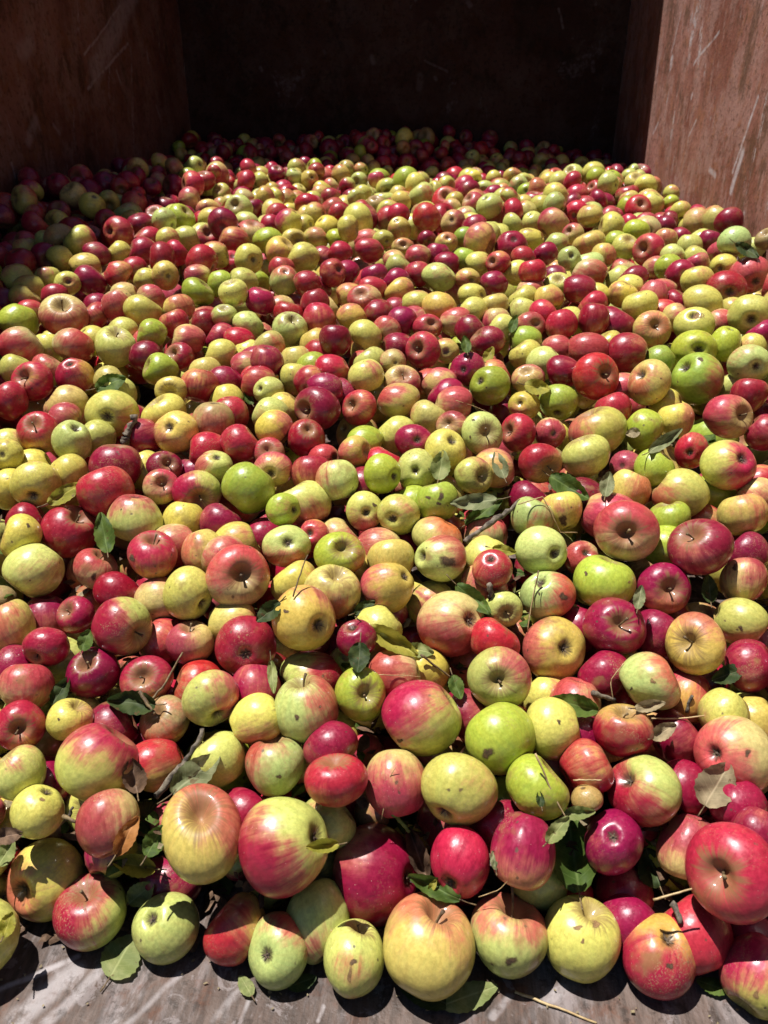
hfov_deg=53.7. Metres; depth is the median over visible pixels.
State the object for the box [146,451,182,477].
apple
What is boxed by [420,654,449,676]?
twig
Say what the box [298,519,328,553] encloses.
apple
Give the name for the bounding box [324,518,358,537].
apple
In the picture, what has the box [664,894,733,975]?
apple
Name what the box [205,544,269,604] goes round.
apple
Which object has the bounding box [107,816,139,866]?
leaf
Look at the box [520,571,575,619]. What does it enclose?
apple
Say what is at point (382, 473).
apple
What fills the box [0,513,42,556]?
apple
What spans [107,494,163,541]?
apple
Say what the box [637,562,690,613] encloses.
apple
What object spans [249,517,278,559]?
apple
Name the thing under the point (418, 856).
leaf
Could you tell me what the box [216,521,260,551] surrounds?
apple
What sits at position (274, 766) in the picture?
apple
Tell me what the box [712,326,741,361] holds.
apple
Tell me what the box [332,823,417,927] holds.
apple
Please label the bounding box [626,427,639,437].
leaf
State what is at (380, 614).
apple
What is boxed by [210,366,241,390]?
apple
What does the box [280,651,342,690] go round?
apple
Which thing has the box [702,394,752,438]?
apple
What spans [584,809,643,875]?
apple
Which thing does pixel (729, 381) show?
apple
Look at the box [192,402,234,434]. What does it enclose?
apple
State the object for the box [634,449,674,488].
apple
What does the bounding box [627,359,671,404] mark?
apple
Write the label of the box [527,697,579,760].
apple
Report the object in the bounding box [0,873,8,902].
apple
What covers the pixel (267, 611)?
leaf
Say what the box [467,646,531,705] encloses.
apple
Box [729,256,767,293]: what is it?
apple
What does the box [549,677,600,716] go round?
apple
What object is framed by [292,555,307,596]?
twig
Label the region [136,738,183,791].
apple
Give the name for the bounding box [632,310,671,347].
apple
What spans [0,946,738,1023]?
straw crumbs
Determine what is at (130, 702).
leaf
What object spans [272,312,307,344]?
apple
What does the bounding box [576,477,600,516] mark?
apple
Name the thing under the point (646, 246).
apple
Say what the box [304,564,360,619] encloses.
apple
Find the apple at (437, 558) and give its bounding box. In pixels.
[414,534,466,581]
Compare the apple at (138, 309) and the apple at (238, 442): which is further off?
the apple at (138, 309)
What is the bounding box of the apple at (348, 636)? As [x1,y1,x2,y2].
[336,619,376,655]
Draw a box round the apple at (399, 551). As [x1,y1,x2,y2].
[367,539,414,572]
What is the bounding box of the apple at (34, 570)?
[2,543,64,596]
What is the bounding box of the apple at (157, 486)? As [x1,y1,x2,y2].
[142,469,176,503]
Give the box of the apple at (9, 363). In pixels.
[0,354,27,381]
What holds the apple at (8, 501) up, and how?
on the apple heap
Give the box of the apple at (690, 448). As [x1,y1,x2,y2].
[674,432,707,468]
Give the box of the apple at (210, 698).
[181,669,238,726]
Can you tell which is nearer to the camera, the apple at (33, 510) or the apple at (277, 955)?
the apple at (277, 955)
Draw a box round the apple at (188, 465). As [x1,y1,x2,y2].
[180,457,194,475]
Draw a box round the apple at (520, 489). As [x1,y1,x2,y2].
[508,480,546,507]
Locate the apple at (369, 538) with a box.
[358,527,399,554]
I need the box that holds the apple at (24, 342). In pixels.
[0,326,43,360]
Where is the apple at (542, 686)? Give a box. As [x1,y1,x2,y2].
[521,676,562,710]
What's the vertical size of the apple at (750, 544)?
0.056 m
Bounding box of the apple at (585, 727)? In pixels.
[577,716,603,749]
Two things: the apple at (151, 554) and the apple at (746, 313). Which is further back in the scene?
the apple at (746, 313)
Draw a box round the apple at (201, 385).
[181,368,219,402]
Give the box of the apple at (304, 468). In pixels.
[291,455,328,485]
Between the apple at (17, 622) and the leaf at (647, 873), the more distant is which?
the apple at (17, 622)
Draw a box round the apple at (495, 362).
[485,359,510,382]
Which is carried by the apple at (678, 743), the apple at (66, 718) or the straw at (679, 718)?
the straw at (679, 718)
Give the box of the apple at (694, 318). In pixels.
[673,307,714,335]
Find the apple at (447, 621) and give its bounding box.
[417,591,484,656]
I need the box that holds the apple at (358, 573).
[354,555,367,582]
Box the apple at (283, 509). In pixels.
[266,493,300,525]
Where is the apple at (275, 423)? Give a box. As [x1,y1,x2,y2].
[255,409,292,442]
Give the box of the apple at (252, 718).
[229,693,280,744]
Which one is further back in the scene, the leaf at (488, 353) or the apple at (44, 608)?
the leaf at (488, 353)
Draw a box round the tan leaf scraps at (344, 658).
[4,442,767,892]
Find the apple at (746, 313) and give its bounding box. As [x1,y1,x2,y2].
[727,294,767,334]
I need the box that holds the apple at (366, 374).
[348,359,383,390]
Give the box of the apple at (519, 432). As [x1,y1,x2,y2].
[501,413,535,451]
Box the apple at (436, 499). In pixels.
[415,481,458,519]
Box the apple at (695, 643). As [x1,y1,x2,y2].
[665,612,725,674]
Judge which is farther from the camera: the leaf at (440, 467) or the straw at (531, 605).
the leaf at (440, 467)
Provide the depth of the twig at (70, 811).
0.77 m
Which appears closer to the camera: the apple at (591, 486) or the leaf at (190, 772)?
the leaf at (190, 772)
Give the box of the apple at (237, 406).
[216,396,248,425]
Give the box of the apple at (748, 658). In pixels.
[724,639,767,692]
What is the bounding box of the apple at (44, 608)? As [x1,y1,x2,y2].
[27,595,66,633]
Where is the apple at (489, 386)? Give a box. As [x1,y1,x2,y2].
[469,366,510,405]
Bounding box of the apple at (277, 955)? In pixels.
[248,911,307,990]
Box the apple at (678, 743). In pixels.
[652,708,697,761]
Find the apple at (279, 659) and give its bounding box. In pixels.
[273,652,285,684]
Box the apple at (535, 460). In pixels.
[518,443,562,482]
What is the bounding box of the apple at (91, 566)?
[73,548,117,588]
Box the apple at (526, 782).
[506,754,569,820]
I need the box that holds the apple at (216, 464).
[194,450,232,482]
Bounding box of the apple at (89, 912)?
[52,872,126,951]
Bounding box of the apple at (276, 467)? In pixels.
[254,451,291,486]
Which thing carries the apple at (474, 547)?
on the apple heap
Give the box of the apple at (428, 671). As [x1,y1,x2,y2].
[414,649,449,686]
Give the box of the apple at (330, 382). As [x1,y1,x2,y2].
[306,373,342,402]
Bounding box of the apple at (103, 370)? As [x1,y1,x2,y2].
[93,365,121,385]
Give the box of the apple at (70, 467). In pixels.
[51,453,88,484]
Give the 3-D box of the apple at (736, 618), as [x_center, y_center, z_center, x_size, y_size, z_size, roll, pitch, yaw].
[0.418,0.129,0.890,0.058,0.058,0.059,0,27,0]
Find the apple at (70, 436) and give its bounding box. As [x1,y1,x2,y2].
[51,420,91,458]
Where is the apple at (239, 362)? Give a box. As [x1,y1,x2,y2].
[230,351,251,373]
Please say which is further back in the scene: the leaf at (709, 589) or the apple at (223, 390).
the apple at (223, 390)
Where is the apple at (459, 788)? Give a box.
[421,752,498,825]
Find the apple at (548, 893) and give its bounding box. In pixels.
[510,869,567,910]
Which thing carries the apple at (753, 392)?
on the apple heap
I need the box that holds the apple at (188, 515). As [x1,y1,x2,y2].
[162,501,202,531]
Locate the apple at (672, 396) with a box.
[648,388,681,412]
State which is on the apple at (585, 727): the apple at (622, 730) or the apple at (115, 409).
the apple at (622, 730)
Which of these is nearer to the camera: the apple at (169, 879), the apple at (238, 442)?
the apple at (169, 879)
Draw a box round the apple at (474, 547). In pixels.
[465,535,508,566]
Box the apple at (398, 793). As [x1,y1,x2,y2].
[365,749,423,817]
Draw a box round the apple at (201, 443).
[189,431,224,463]
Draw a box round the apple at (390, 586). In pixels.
[360,563,413,612]
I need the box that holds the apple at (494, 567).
[472,549,512,588]
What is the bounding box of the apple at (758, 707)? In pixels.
[741,695,767,735]
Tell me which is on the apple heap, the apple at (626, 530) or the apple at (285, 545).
the apple at (626, 530)
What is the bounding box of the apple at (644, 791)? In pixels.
[607,754,681,826]
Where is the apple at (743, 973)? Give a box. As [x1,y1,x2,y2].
[718,932,767,1019]
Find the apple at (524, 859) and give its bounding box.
[490,811,555,890]
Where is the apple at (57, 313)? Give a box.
[38,294,88,333]
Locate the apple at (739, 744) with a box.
[693,715,767,790]
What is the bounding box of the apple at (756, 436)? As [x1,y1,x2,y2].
[744,414,767,450]
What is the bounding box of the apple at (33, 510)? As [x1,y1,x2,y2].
[5,502,44,525]
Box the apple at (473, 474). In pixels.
[454,456,492,493]
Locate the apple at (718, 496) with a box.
[702,476,736,507]
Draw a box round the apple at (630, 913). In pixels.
[603,893,654,950]
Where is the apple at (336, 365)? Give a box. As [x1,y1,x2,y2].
[315,354,348,379]
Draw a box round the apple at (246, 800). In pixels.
[225,787,264,821]
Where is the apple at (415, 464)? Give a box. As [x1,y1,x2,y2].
[398,448,434,487]
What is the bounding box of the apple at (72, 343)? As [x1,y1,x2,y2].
[52,328,94,361]
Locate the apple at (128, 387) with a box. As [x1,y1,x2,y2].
[104,378,136,400]
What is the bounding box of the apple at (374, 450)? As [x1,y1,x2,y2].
[364,446,399,465]
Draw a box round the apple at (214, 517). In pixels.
[199,503,243,532]
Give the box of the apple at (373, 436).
[347,425,384,447]
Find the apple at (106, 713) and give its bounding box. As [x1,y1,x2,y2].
[93,701,138,742]
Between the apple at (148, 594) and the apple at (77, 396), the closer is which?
the apple at (148, 594)
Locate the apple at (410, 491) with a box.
[398,485,422,519]
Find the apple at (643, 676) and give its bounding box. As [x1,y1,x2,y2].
[619,652,680,709]
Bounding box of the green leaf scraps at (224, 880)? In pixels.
[0,434,715,895]
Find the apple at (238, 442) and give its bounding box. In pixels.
[219,424,257,461]
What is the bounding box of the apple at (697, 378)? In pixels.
[671,352,723,404]
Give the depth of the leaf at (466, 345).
1.24 m
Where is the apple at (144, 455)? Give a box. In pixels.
[134,450,154,490]
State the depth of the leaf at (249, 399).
1.20 m
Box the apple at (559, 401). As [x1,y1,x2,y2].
[538,384,577,419]
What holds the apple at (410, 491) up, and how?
on the apple heap
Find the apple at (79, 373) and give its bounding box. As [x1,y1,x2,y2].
[55,358,94,391]
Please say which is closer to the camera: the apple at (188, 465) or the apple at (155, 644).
the apple at (155, 644)
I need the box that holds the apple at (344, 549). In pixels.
[314,531,365,572]
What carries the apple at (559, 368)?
on the apple heap
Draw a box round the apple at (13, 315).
[0,303,38,334]
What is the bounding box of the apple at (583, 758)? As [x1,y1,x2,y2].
[559,738,614,792]
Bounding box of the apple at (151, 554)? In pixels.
[127,530,177,578]
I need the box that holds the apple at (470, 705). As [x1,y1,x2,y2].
[449,688,487,738]
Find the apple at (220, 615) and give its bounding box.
[207,604,255,640]
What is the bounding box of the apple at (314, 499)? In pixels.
[283,480,331,526]
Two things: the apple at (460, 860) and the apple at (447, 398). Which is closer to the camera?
the apple at (460, 860)
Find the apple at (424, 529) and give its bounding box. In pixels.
[411,516,461,546]
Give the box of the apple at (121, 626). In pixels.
[91,597,152,655]
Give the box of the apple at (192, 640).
[165,621,214,664]
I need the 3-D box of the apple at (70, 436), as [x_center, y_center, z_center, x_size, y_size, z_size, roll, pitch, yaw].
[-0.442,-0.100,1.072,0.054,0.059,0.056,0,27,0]
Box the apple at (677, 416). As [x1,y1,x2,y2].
[658,403,694,437]
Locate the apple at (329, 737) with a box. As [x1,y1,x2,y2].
[303,721,357,764]
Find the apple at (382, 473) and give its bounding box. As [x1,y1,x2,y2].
[363,453,400,493]
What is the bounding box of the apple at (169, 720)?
[139,695,189,742]
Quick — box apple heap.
[0,124,767,968]
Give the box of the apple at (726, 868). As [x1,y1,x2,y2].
[684,822,767,924]
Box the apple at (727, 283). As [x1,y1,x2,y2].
[706,270,747,299]
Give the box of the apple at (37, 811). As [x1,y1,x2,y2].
[9,784,64,838]
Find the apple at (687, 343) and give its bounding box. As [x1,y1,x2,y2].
[670,330,717,363]
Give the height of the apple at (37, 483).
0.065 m
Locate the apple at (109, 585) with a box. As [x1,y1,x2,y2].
[93,571,138,604]
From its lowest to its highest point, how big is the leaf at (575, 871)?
0.036 m
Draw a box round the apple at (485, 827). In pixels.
[468,799,519,852]
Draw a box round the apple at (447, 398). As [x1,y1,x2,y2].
[435,386,472,416]
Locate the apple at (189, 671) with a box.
[172,659,219,699]
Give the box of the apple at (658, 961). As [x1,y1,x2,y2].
[622,913,695,1000]
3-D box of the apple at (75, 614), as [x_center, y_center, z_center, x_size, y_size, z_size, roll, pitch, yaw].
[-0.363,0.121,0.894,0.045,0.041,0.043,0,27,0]
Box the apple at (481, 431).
[461,411,502,454]
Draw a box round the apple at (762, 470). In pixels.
[737,464,767,492]
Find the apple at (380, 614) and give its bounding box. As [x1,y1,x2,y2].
[354,605,402,651]
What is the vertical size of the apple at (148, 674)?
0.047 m
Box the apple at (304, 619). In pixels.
[272,585,335,650]
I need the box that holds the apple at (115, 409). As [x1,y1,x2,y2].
[84,390,139,436]
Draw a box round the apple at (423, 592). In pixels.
[406,580,451,623]
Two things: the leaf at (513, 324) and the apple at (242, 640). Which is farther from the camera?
the leaf at (513, 324)
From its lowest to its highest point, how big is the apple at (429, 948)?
0.075 m
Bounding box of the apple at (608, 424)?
[568,406,626,451]
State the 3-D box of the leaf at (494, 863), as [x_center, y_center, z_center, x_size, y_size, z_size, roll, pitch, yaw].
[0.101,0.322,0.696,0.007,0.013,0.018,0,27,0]
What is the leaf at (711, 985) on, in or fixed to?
on the container
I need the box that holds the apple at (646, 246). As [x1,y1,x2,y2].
[632,233,664,265]
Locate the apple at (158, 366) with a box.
[142,352,178,384]
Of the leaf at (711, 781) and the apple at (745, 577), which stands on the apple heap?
the apple at (745, 577)
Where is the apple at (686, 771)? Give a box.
[666,759,707,815]
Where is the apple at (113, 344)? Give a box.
[94,325,135,367]
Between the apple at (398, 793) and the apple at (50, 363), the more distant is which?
the apple at (50, 363)
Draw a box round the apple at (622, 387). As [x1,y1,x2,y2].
[614,373,630,397]
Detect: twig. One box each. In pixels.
[62,814,75,822]
[68,806,73,816]
[120,414,137,445]
[138,690,155,714]
[153,652,182,698]
[153,728,204,798]
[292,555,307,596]
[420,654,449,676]
[463,499,519,544]
[486,582,493,599]
[527,570,538,625]
[591,690,615,703]
[669,900,682,923]
[685,695,693,713]
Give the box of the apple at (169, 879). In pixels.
[139,854,201,900]
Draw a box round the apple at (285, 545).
[262,525,310,566]
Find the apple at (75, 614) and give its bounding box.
[56,596,94,633]
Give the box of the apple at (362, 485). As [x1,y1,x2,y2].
[346,466,378,500]
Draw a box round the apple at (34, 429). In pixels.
[16,411,57,452]
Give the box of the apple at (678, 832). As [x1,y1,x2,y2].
[656,814,709,879]
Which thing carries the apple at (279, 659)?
on the apple heap
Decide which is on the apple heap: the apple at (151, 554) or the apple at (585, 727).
the apple at (585, 727)
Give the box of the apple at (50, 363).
[32,354,60,385]
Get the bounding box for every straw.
[379,674,419,676]
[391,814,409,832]
[479,881,507,896]
[515,990,596,1023]
[518,496,576,532]
[527,574,537,631]
[535,753,564,815]
[573,779,601,780]
[610,663,623,697]
[651,715,704,719]
[653,888,691,900]
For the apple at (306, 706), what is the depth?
0.78 m
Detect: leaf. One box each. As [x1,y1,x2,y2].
[0,827,22,844]
[0,842,15,866]
[0,911,15,942]
[37,482,76,507]
[46,677,69,712]
[77,629,92,654]
[86,373,125,391]
[94,512,114,557]
[100,934,139,991]
[107,690,166,715]
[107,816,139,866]
[113,853,166,877]
[122,758,147,801]
[126,881,153,906]
[140,825,163,865]
[157,753,219,804]
[238,975,255,1001]
[243,392,253,406]
[256,595,285,622]
[267,650,277,692]
[286,973,315,992]
[306,838,347,852]
[348,600,374,615]
[348,632,369,672]
[355,616,418,656]
[406,827,430,874]
[408,873,476,905]
[411,642,433,657]
[426,879,436,895]
[426,980,497,1013]
[430,450,450,482]
[446,574,491,613]
[448,668,463,698]
[450,492,510,509]
[458,498,502,528]
[461,335,471,354]
[482,346,494,361]
[485,544,515,555]
[490,851,497,875]
[492,452,508,482]
[508,315,517,334]
[517,378,550,394]
[536,792,544,811]
[542,470,588,500]
[542,816,569,846]
[552,693,598,717]
[554,820,595,909]
[562,806,595,820]
[599,471,614,500]
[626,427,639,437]
[628,699,665,712]
[633,585,645,613]
[637,848,668,899]
[642,428,682,454]
[648,722,676,741]
[694,762,735,816]
[696,977,725,995]
[701,575,717,607]
[712,664,741,684]
[729,238,759,257]
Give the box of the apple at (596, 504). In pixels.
[580,492,632,537]
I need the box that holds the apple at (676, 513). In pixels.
[650,501,690,526]
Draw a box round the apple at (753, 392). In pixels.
[729,378,767,411]
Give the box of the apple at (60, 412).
[48,402,81,423]
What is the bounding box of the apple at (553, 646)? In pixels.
[522,616,585,677]
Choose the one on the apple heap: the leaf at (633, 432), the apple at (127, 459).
the apple at (127, 459)
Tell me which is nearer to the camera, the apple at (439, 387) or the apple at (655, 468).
the apple at (655, 468)
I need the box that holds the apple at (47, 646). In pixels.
[21,627,69,666]
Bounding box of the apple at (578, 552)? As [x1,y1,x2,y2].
[564,541,599,573]
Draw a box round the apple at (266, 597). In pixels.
[256,581,275,622]
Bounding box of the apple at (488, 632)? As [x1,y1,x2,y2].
[470,617,519,654]
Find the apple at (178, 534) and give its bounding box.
[157,524,192,566]
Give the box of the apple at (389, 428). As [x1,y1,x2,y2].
[378,416,413,452]
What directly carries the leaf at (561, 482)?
on the apple at (567, 507)
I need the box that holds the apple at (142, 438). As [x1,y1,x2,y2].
[124,418,160,452]
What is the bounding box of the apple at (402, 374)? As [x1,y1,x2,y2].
[384,365,419,388]
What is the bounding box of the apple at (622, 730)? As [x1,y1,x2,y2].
[592,704,653,757]
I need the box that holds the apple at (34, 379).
[11,361,53,400]
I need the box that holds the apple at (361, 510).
[346,491,380,530]
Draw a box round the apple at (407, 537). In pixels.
[398,531,417,566]
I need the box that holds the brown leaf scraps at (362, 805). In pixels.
[0,443,767,908]
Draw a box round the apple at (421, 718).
[381,680,461,756]
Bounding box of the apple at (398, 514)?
[377,494,419,534]
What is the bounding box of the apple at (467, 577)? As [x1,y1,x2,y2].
[461,565,507,599]
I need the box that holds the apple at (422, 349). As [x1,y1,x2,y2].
[405,331,440,368]
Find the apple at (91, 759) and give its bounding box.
[54,723,138,801]
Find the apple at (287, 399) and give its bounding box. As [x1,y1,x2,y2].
[271,392,297,422]
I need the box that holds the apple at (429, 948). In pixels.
[383,892,475,1001]
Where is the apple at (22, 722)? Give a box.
[0,700,45,749]
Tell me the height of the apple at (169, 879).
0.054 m
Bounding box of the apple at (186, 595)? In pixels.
[162,566,212,619]
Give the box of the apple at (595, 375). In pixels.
[572,352,618,399]
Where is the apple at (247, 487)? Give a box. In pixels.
[221,462,274,513]
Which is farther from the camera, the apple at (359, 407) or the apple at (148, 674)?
the apple at (359, 407)
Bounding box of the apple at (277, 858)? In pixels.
[238,797,327,898]
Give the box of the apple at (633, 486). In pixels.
[613,469,651,504]
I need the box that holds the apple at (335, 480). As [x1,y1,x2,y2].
[315,460,358,500]
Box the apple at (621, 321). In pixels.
[602,306,634,333]
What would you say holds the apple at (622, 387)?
on the apple heap
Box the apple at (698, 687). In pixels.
[671,670,710,723]
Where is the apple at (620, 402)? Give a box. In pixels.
[594,392,631,419]
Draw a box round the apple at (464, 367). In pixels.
[450,352,484,386]
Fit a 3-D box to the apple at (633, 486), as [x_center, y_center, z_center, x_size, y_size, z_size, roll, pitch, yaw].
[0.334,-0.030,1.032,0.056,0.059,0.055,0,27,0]
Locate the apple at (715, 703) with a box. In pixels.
[697,688,749,726]
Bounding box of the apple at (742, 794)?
[709,781,767,821]
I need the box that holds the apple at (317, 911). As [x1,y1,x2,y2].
[286,878,349,964]
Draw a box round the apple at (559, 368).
[546,355,576,386]
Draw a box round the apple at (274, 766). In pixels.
[245,735,304,796]
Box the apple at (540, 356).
[526,346,558,379]
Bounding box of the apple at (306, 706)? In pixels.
[275,673,338,744]
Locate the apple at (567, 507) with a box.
[541,491,582,531]
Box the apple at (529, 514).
[511,496,554,533]
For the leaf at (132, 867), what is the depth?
0.74 m
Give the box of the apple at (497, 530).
[462,517,507,546]
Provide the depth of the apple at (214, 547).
0.91 m
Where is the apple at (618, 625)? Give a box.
[582,597,646,654]
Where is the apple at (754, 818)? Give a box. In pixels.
[731,806,767,842]
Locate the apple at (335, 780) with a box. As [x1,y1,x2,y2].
[304,753,367,807]
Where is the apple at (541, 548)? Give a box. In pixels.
[515,526,566,573]
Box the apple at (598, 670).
[577,650,626,696]
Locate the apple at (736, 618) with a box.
[712,597,767,643]
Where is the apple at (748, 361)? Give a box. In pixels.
[726,344,767,380]
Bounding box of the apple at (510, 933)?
[470,886,547,978]
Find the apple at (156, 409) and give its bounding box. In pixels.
[141,393,186,422]
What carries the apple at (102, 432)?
on the apple heap
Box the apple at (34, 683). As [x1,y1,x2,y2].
[0,664,54,707]
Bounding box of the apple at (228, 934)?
[203,892,264,966]
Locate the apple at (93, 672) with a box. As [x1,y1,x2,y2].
[65,647,120,697]
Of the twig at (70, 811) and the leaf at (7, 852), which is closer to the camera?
the leaf at (7, 852)
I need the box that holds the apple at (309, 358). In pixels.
[297,351,322,365]
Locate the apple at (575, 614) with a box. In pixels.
[561,605,594,653]
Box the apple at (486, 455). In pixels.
[476,448,514,487]
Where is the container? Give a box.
[0,0,767,1023]
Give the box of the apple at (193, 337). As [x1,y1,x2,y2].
[172,324,205,353]
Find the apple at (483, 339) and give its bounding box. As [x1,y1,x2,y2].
[470,326,505,356]
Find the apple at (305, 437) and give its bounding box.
[287,419,325,456]
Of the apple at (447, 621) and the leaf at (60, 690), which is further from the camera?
the apple at (447, 621)
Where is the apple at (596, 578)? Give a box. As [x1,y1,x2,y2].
[573,555,635,604]
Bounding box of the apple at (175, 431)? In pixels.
[153,410,198,452]
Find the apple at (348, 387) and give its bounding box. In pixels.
[340,378,355,411]
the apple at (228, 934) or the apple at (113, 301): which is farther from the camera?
the apple at (113, 301)
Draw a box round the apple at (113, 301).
[101,287,131,320]
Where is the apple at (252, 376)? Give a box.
[241,365,275,398]
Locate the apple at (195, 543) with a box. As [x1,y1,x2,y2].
[181,529,218,570]
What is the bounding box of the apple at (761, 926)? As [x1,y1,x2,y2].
[731,918,767,937]
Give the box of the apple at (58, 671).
[47,637,80,684]
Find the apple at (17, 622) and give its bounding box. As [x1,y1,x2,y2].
[0,599,35,649]
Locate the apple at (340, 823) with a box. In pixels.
[306,798,355,849]
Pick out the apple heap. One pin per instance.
(376, 244)
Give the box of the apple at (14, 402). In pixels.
[0,381,28,420]
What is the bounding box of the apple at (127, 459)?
[88,444,142,483]
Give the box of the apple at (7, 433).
[0,428,25,449]
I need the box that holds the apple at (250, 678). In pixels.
[233,664,281,701]
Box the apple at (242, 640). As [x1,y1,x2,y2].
[214,615,276,674]
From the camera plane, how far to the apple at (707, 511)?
1.00 m
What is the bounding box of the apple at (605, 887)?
[592,867,653,907]
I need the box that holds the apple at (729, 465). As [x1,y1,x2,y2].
[699,440,756,490]
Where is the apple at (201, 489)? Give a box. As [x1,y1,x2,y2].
[172,470,221,509]
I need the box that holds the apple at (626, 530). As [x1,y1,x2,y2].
[593,500,659,561]
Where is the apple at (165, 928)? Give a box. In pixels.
[131,892,199,964]
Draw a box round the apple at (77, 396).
[43,385,88,418]
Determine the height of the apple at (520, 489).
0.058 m
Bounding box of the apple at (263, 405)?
[252,397,289,424]
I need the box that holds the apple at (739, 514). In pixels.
[716,493,767,534]
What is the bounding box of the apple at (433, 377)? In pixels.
[422,367,457,395]
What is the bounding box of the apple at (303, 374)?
[293,365,322,392]
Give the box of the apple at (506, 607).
[485,590,522,626]
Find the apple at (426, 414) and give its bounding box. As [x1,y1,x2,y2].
[410,400,444,432]
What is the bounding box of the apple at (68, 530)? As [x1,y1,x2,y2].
[40,504,95,557]
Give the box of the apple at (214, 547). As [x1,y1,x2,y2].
[201,535,242,572]
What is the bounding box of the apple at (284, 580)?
[271,560,314,599]
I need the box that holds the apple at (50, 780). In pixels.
[43,756,68,801]
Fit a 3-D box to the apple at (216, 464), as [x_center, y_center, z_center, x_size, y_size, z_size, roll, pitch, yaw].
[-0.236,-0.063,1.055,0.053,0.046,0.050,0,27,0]
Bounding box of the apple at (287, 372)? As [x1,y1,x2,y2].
[279,363,304,396]
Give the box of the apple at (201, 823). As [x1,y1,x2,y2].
[161,783,241,884]
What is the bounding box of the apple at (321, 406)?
[294,386,340,429]
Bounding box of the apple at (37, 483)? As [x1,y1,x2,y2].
[9,461,61,507]
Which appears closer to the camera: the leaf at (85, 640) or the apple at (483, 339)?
the leaf at (85, 640)
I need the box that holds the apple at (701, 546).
[667,518,734,574]
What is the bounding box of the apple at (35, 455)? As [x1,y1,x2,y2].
[22,449,51,464]
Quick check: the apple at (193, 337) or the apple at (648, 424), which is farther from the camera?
the apple at (193, 337)
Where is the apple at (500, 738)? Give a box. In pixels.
[465,702,535,774]
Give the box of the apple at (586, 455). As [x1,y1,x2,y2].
[561,434,609,476]
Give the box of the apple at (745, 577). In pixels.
[719,557,767,600]
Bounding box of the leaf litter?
[19,812,766,951]
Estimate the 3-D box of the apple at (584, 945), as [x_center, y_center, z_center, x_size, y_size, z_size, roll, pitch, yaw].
[0.184,0.397,0.706,0.072,0.067,0.070,0,27,0]
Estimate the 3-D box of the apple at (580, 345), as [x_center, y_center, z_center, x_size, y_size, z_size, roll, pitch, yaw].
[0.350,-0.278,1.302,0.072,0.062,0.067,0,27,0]
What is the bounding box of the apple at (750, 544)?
[728,531,767,565]
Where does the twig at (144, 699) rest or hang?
on the leaf at (130, 702)
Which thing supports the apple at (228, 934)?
on the container
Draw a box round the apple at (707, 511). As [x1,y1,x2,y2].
[691,504,716,520]
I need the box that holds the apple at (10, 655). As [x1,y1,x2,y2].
[0,644,32,674]
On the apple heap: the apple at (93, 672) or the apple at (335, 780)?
the apple at (93, 672)
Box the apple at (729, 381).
[716,374,736,396]
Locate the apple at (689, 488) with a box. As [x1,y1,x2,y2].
[651,468,709,516]
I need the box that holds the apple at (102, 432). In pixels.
[85,419,116,456]
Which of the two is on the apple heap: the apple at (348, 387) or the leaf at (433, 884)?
the apple at (348, 387)
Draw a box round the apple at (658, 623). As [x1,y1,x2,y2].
[639,609,674,656]
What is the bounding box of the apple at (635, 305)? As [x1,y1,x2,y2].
[622,290,658,319]
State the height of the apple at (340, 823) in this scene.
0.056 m
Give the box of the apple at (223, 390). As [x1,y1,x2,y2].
[209,384,244,401]
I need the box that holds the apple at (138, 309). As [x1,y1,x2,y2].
[123,294,163,324]
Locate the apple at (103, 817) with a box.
[75,788,139,857]
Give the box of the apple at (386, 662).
[368,650,420,696]
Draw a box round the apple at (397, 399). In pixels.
[377,383,419,417]
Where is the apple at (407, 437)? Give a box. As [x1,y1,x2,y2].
[394,424,430,453]
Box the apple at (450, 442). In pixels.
[425,428,465,469]
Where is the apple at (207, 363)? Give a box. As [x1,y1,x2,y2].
[188,357,220,370]
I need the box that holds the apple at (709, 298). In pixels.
[682,284,722,311]
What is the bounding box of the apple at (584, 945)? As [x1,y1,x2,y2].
[544,895,620,983]
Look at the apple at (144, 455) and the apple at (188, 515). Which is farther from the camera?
the apple at (144, 455)
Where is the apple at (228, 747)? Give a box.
[190,731,245,787]
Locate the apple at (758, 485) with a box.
[736,477,767,504]
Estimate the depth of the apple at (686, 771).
0.76 m
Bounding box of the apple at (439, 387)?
[428,378,463,403]
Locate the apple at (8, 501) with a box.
[0,468,18,509]
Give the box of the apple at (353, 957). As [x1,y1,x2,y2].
[323,918,383,998]
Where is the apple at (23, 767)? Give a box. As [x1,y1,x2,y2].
[0,744,46,800]
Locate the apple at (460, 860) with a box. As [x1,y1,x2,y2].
[430,825,489,898]
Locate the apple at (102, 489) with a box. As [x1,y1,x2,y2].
[76,466,134,516]
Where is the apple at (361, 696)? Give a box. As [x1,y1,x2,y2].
[335,667,385,721]
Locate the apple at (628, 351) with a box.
[608,332,647,372]
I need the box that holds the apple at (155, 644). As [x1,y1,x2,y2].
[139,618,178,664]
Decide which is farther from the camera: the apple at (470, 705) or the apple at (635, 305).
the apple at (635, 305)
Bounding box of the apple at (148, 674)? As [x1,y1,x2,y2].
[119,655,173,698]
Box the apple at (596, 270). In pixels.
[571,258,607,282]
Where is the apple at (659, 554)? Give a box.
[645,525,675,563]
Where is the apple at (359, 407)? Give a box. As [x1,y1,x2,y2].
[342,390,376,425]
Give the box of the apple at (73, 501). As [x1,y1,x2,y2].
[46,495,79,509]
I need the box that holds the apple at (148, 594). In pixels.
[134,577,174,621]
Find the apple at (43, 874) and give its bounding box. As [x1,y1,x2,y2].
[5,837,85,921]
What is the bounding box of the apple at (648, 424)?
[625,409,663,450]
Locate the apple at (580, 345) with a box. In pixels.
[568,332,608,360]
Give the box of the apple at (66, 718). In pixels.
[46,698,93,740]
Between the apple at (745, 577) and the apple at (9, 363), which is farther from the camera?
the apple at (9, 363)

